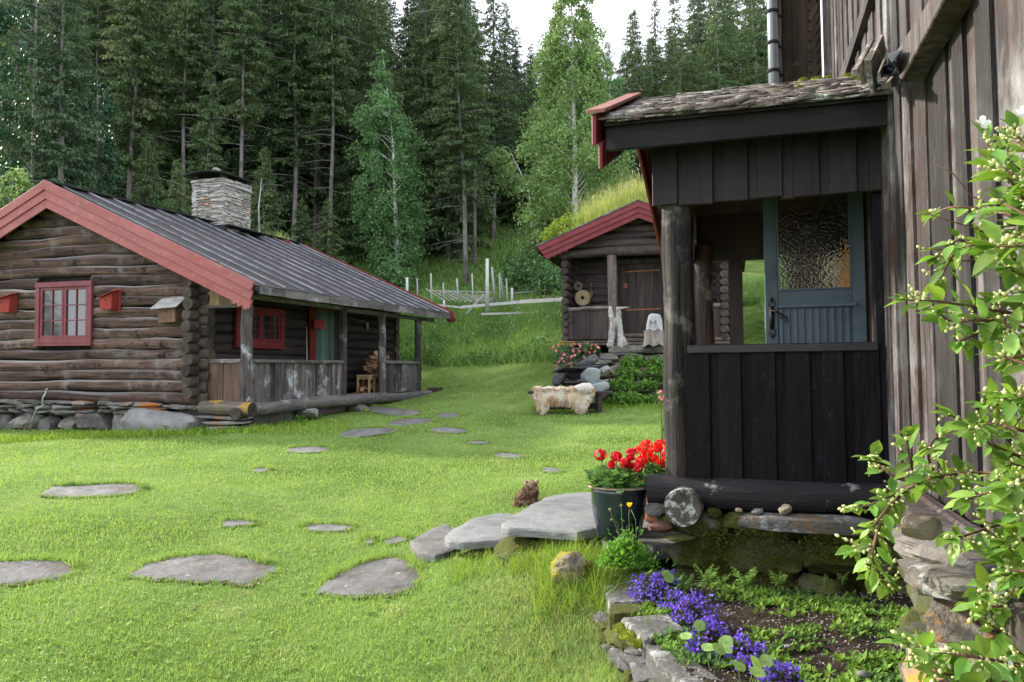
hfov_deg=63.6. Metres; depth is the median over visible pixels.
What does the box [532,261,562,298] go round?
bush
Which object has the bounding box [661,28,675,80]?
spruce tree
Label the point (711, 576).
fern
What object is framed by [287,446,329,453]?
stepping stone
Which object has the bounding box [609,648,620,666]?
wall stone
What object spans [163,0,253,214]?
spruce tree
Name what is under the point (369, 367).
firewood log
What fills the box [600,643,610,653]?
wall stone
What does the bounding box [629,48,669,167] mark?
spruce tree
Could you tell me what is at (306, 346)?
leaning stick
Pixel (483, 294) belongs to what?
rail fence
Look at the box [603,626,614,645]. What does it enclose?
wall stone
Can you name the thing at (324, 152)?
spruce tree
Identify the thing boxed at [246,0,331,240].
spruce tree
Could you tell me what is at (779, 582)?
fern
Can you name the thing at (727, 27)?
spruce tree
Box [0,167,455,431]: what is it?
log cabin
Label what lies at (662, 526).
loose stone
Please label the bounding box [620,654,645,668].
wall stone
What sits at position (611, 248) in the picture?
turf roofed storehouse
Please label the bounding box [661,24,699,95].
spruce tree
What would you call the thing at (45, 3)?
spruce tree
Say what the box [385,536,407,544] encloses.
stepping stone
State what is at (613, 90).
birch tree
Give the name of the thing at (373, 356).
firewood log
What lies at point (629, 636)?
moss cushions
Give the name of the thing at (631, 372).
terrace plant
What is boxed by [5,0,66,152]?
spruce tree
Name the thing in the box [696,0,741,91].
spruce tree
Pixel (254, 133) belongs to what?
spruce tree
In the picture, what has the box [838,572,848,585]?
fern
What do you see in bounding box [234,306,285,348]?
window
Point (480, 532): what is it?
stone step
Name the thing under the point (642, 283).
door
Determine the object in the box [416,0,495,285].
spruce tree
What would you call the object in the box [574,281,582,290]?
wooden disc
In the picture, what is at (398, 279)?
bush
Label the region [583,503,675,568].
yellow poppy
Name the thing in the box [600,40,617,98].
spruce tree
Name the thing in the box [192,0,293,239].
spruce tree
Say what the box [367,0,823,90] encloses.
sky
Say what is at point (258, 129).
spruce tree
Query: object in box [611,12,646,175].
spruce tree
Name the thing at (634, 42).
spruce tree
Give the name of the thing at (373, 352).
firewood log
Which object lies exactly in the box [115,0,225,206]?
spruce tree
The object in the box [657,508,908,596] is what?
porch foundation
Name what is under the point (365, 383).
firewood log
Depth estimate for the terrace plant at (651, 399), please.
18.88 m
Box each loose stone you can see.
[552,365,605,372]
[552,373,565,385]
[562,380,585,384]
[566,372,581,379]
[577,354,598,366]
[580,368,600,382]
[592,381,608,390]
[599,366,610,373]
[644,502,664,517]
[647,521,674,532]
[664,534,695,542]
[707,507,721,517]
[751,508,762,514]
[778,504,791,514]
[900,514,942,539]
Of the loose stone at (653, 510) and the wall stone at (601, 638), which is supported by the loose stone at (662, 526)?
the loose stone at (653, 510)
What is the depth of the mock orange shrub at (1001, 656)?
1.81 m
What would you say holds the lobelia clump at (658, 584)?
on the soil bed
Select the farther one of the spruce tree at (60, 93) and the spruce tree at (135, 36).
the spruce tree at (135, 36)
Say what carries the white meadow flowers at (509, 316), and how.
on the ground at (754, 268)
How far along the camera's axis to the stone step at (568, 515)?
5.89 m
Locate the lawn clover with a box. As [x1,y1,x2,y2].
[0,378,660,681]
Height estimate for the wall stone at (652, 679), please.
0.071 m
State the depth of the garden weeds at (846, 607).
4.08 m
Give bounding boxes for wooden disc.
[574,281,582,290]
[575,290,589,305]
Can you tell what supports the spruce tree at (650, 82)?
on the ground at (754, 268)
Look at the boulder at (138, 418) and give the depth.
15.69 m
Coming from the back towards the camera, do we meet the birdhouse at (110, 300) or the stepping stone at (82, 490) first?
the birdhouse at (110, 300)
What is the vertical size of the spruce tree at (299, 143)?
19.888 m
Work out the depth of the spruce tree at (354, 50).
47.56 m
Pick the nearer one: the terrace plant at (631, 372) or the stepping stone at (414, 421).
the stepping stone at (414, 421)
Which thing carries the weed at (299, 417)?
on the ground at (754, 268)
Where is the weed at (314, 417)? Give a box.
[304,413,322,419]
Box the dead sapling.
[258,178,263,231]
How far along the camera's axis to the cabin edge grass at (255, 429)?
15.25 m
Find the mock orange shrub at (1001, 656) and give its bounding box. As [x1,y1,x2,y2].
[835,105,1023,681]
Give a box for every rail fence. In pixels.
[406,259,745,314]
[416,267,551,314]
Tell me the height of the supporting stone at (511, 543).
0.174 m
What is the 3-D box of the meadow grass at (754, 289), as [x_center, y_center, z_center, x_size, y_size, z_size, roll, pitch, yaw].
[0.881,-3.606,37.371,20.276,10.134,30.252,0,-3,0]
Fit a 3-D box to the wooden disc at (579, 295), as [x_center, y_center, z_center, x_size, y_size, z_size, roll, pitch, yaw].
[1.933,-1.183,22.632,0.430,0.427,0.050,0,-3,3]
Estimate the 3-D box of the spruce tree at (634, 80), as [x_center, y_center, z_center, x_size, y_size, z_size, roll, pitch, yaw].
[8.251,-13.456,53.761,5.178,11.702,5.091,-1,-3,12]
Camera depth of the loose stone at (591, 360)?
19.70 m
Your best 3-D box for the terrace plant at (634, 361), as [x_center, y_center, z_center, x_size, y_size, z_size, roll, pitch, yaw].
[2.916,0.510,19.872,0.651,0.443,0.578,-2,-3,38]
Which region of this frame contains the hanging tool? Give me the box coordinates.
[586,279,594,305]
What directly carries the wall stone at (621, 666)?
on the ground at (754, 268)
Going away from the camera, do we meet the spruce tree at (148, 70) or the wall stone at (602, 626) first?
the wall stone at (602, 626)
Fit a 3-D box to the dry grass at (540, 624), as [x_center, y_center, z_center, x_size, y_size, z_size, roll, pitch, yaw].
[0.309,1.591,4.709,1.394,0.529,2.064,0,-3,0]
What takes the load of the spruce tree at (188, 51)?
on the ground at (754, 268)
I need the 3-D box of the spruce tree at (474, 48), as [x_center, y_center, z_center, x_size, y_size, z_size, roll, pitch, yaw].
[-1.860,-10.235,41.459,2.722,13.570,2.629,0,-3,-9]
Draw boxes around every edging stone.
[602,585,642,613]
[609,603,642,645]
[621,614,683,657]
[646,644,722,681]
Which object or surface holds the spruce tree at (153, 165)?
on the ground at (754, 268)
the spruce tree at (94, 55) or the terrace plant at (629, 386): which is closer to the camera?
the terrace plant at (629, 386)
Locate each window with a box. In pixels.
[33,280,93,345]
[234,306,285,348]
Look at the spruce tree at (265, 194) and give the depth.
33.24 m
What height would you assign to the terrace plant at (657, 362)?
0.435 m
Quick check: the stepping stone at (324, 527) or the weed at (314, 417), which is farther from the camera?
the weed at (314, 417)
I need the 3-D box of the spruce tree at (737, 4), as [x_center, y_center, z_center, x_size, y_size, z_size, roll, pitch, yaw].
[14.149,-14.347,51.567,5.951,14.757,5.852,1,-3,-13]
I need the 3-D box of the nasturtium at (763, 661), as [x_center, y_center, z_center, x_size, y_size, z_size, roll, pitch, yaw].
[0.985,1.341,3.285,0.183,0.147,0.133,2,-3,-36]
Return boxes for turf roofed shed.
[266,230,290,242]
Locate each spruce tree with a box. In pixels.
[0,0,58,175]
[0,0,82,178]
[1,0,117,195]
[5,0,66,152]
[38,0,127,198]
[42,1,85,117]
[63,0,132,195]
[73,0,151,167]
[90,0,183,198]
[100,0,136,198]
[113,0,194,208]
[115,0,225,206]
[116,2,176,200]
[121,0,171,173]
[127,133,186,208]
[152,0,215,213]
[160,159,191,214]
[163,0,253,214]
[171,0,250,161]
[176,67,236,214]
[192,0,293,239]
[203,0,277,183]
[222,8,300,230]
[225,0,319,240]
[225,0,320,231]
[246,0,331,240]
[250,145,286,235]
[277,0,322,224]
[280,0,358,248]
[288,197,325,247]
[292,0,338,248]
[300,0,362,252]
[305,2,367,212]
[306,1,372,249]
[310,198,348,261]
[314,0,426,261]
[321,0,369,224]
[323,0,389,189]
[332,133,371,251]
[347,0,417,171]
[357,0,405,195]
[380,0,405,140]
[385,0,481,259]
[388,0,421,141]
[389,0,433,206]
[393,0,473,195]
[402,0,500,259]
[406,1,483,220]
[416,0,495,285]
[427,149,479,253]
[451,5,502,265]
[460,0,490,196]
[461,0,500,219]
[468,0,534,238]
[483,61,519,218]
[485,62,517,188]
[487,0,532,166]
[490,61,560,226]
[496,135,522,221]
[506,25,530,168]
[507,49,533,191]
[512,72,569,228]
[523,42,540,161]
[559,91,578,157]
[563,54,595,212]
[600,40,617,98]
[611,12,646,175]
[612,55,627,99]
[613,7,648,173]
[613,47,651,193]
[629,34,669,185]
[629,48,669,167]
[640,0,671,90]
[642,37,652,92]
[651,0,719,92]
[655,0,686,95]
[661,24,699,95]
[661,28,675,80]
[661,39,679,85]
[671,21,708,93]
[679,0,705,59]
[692,0,711,90]
[694,0,746,91]
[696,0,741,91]
[701,0,736,84]
[705,0,745,82]
[708,0,767,84]
[721,0,764,85]
[728,0,767,86]
[747,0,766,60]
[749,1,767,84]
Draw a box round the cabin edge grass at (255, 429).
[0,395,663,442]
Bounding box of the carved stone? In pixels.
[646,314,662,330]
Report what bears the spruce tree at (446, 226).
on the ground at (754, 268)
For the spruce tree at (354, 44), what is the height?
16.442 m
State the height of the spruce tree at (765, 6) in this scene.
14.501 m
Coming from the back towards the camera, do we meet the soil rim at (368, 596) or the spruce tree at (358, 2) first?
the spruce tree at (358, 2)
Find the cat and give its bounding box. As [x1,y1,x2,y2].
[511,478,539,507]
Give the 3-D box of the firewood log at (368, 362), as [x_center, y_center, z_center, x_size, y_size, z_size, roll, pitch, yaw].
[-3.657,0.570,21.443,0.341,0.170,0.098,2,22,-45]
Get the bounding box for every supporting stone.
[458,548,495,557]
[494,536,533,558]
[500,551,549,566]
[523,537,575,551]
[570,538,601,550]
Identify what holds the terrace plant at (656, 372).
in the stone terrace
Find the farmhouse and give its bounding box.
[586,0,1023,653]
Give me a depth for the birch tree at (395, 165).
36.94 m
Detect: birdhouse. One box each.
[0,292,18,312]
[97,289,121,310]
[150,297,184,323]
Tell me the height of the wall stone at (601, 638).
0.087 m
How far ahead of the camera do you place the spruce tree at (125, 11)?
44.94 m
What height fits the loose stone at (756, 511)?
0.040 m
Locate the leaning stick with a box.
[306,327,307,359]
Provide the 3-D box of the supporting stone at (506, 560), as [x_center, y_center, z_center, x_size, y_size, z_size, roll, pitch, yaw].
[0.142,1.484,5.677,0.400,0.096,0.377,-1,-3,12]
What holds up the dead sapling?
on the ground at (754, 268)
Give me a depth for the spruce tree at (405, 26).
52.60 m
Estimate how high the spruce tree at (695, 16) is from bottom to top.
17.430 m
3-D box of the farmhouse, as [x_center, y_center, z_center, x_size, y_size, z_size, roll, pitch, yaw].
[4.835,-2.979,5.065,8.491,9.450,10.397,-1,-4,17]
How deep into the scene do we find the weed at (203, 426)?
15.40 m
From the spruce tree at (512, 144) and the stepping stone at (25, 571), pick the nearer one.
the stepping stone at (25, 571)
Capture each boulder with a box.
[120,408,210,432]
[550,551,592,586]
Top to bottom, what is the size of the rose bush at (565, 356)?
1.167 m
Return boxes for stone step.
[410,524,456,562]
[444,513,514,549]
[501,492,681,540]
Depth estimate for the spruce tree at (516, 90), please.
61.63 m
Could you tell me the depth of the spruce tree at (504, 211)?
52.15 m
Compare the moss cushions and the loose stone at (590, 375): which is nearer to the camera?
the moss cushions
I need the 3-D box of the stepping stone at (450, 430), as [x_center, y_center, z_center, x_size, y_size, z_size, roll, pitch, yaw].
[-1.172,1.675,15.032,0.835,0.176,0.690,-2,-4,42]
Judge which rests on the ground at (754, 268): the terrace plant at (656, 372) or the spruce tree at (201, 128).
the spruce tree at (201, 128)
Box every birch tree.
[342,49,432,285]
[485,146,534,262]
[502,0,643,278]
[529,65,582,276]
[590,74,642,192]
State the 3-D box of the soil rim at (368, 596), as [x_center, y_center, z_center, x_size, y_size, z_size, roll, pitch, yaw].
[-0.994,1.701,5.944,0.806,0.099,1.121,0,-3,0]
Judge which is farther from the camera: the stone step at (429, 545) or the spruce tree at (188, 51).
the spruce tree at (188, 51)
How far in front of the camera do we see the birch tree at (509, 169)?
39.20 m
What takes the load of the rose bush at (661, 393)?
on the ground at (754, 268)
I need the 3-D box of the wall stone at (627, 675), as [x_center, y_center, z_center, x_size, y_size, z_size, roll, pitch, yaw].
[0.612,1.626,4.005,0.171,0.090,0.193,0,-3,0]
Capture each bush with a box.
[0,165,33,208]
[368,255,420,289]
[496,249,559,296]
[498,251,537,285]
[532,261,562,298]
[550,343,582,384]
[578,341,600,360]
[653,425,664,456]
[657,390,664,438]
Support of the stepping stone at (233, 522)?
on the ground at (754, 268)
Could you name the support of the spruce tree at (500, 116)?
on the ground at (754, 268)
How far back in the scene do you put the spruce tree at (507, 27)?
60.96 m
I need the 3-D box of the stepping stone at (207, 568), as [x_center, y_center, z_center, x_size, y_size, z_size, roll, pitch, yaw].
[-2.318,1.800,6.364,1.152,0.169,0.725,0,-3,10]
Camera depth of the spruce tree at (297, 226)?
34.17 m
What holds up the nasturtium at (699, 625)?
on the soil bed
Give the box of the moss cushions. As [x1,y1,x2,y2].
[612,584,736,681]
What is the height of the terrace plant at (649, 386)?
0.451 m
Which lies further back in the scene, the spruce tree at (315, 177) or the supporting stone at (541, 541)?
the spruce tree at (315, 177)
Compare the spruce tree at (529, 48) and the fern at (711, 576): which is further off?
the spruce tree at (529, 48)
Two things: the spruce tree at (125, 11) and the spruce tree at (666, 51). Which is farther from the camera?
the spruce tree at (666, 51)
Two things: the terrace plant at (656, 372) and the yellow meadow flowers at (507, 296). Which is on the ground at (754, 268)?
the yellow meadow flowers at (507, 296)
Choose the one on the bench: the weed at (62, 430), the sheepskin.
the sheepskin
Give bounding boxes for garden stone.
[856,670,871,678]
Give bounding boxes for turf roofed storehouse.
[536,164,744,374]
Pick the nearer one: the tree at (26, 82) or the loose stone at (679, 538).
the loose stone at (679, 538)
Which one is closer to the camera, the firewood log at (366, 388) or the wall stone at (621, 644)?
the wall stone at (621, 644)
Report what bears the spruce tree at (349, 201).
on the ground at (754, 268)
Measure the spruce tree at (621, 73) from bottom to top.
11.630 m
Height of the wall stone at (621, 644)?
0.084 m
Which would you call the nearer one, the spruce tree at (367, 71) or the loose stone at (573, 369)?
the loose stone at (573, 369)
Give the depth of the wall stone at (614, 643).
4.27 m
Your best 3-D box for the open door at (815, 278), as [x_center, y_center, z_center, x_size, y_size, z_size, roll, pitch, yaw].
[2.163,-0.091,5.896,0.687,2.032,0.118,-1,-4,17]
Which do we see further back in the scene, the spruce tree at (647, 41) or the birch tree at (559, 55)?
the spruce tree at (647, 41)
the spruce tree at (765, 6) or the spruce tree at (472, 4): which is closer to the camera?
the spruce tree at (765, 6)
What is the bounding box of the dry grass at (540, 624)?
[449,545,654,681]
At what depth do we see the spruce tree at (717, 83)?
43.04 m
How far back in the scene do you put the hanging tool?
22.59 m
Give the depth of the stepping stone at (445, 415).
17.59 m
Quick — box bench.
[528,391,612,413]
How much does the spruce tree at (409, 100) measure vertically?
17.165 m
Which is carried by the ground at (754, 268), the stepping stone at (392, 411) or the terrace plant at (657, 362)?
the stepping stone at (392, 411)
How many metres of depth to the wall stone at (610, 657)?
4.31 m
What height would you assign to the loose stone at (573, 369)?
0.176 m
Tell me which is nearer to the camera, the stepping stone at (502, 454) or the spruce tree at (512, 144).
the stepping stone at (502, 454)
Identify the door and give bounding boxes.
[316,309,333,359]
[620,263,662,333]
[763,192,866,343]
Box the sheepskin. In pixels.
[531,383,595,414]
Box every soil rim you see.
[1,560,56,585]
[40,489,146,498]
[126,566,261,586]
[315,556,419,598]
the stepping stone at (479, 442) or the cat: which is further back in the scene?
the stepping stone at (479, 442)
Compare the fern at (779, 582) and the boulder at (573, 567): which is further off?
the boulder at (573, 567)
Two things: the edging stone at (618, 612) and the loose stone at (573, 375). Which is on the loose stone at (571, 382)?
the loose stone at (573, 375)
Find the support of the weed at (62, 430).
on the ground at (754, 268)
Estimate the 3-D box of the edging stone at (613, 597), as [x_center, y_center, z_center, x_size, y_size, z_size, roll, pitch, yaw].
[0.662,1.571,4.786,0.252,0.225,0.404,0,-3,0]
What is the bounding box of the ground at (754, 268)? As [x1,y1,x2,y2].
[0,156,765,681]
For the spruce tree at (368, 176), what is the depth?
45.21 m
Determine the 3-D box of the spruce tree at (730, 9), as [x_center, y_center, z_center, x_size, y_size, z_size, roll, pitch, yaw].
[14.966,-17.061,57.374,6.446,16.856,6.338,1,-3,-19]
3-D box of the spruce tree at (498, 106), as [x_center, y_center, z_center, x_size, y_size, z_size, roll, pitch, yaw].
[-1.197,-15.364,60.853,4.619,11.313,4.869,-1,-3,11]
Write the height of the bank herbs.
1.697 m
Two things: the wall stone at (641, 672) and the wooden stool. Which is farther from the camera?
the wooden stool
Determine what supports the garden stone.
on the soil bed
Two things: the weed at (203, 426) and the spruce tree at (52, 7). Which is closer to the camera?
the weed at (203, 426)
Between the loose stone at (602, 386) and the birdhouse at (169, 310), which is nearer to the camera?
the birdhouse at (169, 310)
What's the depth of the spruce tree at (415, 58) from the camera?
43.70 m
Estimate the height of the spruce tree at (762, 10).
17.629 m
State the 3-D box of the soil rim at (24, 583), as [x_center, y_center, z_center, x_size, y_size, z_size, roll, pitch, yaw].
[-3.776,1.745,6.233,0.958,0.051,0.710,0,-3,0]
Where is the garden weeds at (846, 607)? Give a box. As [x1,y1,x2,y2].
[624,568,912,681]
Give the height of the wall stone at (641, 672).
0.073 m
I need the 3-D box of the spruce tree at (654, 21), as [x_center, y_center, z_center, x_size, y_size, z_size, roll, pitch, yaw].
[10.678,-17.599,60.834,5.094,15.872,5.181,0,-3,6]
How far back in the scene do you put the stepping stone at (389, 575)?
5.82 m
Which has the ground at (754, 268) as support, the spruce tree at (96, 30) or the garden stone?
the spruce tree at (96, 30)
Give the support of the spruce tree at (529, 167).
on the ground at (754, 268)
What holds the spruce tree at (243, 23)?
on the ground at (754, 268)
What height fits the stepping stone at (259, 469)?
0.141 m
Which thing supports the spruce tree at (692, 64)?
on the ground at (754, 268)
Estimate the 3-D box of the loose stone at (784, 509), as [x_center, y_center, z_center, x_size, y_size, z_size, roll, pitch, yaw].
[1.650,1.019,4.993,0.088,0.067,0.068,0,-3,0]
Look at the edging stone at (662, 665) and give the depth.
3.59 m
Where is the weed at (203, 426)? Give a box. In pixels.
[194,424,208,430]
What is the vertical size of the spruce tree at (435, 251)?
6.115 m
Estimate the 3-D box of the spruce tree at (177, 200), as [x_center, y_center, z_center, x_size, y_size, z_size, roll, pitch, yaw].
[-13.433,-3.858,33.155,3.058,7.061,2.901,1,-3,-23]
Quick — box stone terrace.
[580,345,663,402]
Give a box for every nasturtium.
[661,570,673,583]
[680,620,704,645]
[701,635,732,672]
[734,654,772,681]
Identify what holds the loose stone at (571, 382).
on the loose stone
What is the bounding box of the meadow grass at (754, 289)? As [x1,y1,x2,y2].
[345,219,765,369]
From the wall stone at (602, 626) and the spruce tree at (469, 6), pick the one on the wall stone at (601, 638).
the wall stone at (602, 626)
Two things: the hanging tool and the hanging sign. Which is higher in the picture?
the hanging tool
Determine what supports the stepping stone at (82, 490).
on the ground at (754, 268)
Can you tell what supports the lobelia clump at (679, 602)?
on the soil bed
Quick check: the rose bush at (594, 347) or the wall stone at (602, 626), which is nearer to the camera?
the wall stone at (602, 626)
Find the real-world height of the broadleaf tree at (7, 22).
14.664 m
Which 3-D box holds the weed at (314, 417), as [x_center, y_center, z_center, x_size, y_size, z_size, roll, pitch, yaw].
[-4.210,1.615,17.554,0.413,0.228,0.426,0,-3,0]
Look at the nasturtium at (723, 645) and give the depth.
3.53 m
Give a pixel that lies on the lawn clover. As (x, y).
(143, 592)
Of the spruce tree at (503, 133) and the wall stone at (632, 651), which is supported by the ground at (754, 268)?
the spruce tree at (503, 133)
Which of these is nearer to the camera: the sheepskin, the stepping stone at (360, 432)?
the stepping stone at (360, 432)
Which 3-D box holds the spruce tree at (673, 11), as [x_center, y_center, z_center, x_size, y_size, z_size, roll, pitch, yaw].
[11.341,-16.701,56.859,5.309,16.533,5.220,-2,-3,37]
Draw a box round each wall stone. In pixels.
[592,608,607,621]
[595,620,608,632]
[596,610,608,621]
[597,633,606,648]
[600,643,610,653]
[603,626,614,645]
[608,646,617,663]
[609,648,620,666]
[611,632,618,647]
[613,635,628,652]
[617,658,629,672]
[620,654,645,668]
[622,669,632,681]
[623,647,641,656]
[630,661,654,681]
[649,678,658,681]
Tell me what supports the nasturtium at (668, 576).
on the soil bed
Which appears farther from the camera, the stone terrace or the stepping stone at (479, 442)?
the stone terrace
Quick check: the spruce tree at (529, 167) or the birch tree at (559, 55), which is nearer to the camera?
the birch tree at (559, 55)
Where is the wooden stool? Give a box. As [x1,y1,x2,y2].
[356,375,375,392]
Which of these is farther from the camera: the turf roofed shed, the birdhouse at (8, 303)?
the turf roofed shed
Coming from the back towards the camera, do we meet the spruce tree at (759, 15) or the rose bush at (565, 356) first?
the spruce tree at (759, 15)
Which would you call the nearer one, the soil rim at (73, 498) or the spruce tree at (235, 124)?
the soil rim at (73, 498)
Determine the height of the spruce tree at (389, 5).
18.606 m
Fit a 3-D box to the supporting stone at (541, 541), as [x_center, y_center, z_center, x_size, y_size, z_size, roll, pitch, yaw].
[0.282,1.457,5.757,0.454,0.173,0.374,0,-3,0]
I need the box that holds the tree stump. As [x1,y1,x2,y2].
[642,328,663,346]
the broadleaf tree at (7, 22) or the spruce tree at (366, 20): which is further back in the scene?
the spruce tree at (366, 20)
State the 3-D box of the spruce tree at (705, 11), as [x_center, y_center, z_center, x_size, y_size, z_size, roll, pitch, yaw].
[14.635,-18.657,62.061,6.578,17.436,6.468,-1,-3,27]
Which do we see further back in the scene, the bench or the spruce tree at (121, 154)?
the spruce tree at (121, 154)
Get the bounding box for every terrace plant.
[606,374,638,393]
[606,391,648,405]
[614,365,642,380]
[619,354,646,368]
[637,377,659,394]
[641,364,662,382]
[641,393,663,403]
[644,354,662,368]
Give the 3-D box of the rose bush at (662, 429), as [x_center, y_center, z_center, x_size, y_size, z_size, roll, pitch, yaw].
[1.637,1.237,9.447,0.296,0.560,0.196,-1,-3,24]
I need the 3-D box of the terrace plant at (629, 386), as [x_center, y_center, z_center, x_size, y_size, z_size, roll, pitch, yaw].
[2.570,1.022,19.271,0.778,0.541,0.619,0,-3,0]
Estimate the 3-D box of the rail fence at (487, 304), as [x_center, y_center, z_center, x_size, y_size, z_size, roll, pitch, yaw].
[2.319,-1.948,29.157,14.142,2.059,1.070,-1,-3,11]
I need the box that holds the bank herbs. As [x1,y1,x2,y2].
[399,317,558,365]
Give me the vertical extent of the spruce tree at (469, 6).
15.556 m
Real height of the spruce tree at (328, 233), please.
5.145 m
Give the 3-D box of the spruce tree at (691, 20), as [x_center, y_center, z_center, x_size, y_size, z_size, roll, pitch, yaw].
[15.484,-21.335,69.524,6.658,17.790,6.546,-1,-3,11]
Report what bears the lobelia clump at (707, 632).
on the soil bed
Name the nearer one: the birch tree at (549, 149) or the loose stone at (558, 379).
the loose stone at (558, 379)
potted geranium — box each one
[581,448,652,542]
[634,439,664,521]
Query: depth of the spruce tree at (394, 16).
59.36 m
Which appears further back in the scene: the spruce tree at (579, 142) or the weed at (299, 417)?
the spruce tree at (579, 142)
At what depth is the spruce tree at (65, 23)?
53.26 m
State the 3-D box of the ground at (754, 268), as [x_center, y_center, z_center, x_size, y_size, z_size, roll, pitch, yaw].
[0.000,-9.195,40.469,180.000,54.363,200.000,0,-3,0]
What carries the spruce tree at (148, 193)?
on the ground at (754, 268)
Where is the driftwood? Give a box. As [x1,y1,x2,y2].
[607,306,627,348]
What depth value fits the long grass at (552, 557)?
5.14 m
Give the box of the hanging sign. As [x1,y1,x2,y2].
[314,312,325,328]
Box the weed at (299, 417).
[293,415,307,422]
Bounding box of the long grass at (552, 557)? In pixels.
[445,527,646,623]
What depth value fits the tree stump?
20.15 m
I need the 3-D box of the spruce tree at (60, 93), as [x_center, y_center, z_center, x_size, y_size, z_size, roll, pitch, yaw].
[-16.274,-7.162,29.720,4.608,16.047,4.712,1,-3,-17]
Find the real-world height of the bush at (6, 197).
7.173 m
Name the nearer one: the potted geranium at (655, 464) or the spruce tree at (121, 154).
the potted geranium at (655, 464)
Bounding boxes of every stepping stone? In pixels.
[0,560,72,586]
[41,483,141,498]
[127,554,276,585]
[221,520,255,527]
[252,467,268,472]
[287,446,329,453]
[306,524,351,532]
[314,557,419,598]
[340,428,396,437]
[365,537,373,544]
[368,406,418,415]
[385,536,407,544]
[389,418,432,426]
[431,427,467,433]
[436,413,459,418]
[470,441,488,444]
[494,452,524,457]
[542,467,561,473]
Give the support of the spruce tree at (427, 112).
on the ground at (754, 268)
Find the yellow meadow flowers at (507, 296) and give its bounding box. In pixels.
[422,287,560,337]
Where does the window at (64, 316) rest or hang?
in the log cabin
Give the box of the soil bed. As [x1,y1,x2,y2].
[635,578,913,681]
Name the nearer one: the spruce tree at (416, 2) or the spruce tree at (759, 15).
the spruce tree at (416, 2)
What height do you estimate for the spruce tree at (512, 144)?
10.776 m
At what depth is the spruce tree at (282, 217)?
42.56 m
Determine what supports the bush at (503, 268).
on the ground at (754, 268)
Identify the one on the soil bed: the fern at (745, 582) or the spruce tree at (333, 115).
the fern at (745, 582)
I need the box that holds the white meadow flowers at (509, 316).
[402,286,560,337]
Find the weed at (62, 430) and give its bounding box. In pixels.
[56,427,74,433]
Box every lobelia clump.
[621,568,679,602]
[656,587,730,626]
[684,611,730,653]
[716,628,767,673]
[757,659,803,681]
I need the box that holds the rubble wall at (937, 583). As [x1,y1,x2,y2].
[885,524,1023,681]
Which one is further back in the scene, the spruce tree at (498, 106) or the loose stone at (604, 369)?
the spruce tree at (498, 106)
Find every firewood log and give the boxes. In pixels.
[359,380,367,385]
[359,385,371,391]
[363,364,375,370]
[365,359,376,364]
[368,355,377,358]
[369,351,377,354]
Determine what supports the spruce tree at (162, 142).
on the ground at (754, 268)
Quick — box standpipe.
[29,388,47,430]
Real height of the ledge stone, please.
0.096 m
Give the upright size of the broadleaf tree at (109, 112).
10.467 m
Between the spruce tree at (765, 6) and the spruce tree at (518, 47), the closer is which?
the spruce tree at (765, 6)
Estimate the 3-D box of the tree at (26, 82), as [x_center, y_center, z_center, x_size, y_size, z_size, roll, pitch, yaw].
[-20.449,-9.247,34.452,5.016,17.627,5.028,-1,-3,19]
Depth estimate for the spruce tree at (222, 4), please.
45.86 m
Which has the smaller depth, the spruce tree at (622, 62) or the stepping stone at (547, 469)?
the stepping stone at (547, 469)
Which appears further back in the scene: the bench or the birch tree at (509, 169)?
the birch tree at (509, 169)
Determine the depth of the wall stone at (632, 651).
3.99 m
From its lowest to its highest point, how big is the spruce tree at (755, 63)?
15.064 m
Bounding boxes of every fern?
[682,572,694,586]
[694,563,719,588]
[714,573,730,590]
[731,566,756,588]
[768,569,788,590]
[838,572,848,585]
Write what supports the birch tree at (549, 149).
on the ground at (754, 268)
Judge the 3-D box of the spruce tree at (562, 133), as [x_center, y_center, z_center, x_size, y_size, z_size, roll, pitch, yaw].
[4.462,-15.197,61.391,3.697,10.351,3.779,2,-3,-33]
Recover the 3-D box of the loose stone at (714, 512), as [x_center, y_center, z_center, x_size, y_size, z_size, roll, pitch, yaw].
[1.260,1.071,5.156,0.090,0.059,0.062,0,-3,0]
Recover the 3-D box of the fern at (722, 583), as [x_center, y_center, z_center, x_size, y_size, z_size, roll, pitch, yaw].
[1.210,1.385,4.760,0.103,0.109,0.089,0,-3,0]
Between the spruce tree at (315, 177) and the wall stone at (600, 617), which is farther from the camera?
the spruce tree at (315, 177)
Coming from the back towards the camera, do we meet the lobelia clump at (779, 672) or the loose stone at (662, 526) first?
the loose stone at (662, 526)
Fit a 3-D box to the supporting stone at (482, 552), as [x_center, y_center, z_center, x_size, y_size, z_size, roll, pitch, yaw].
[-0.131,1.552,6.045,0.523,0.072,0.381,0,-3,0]
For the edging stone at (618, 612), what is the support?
on the ground at (754, 268)
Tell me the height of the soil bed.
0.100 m
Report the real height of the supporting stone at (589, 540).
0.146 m
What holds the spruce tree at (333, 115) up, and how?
on the ground at (754, 268)
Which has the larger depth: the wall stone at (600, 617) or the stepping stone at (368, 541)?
the stepping stone at (368, 541)
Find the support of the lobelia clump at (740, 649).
on the soil bed
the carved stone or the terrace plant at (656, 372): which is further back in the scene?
the carved stone
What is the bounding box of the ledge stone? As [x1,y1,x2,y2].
[602,537,672,560]

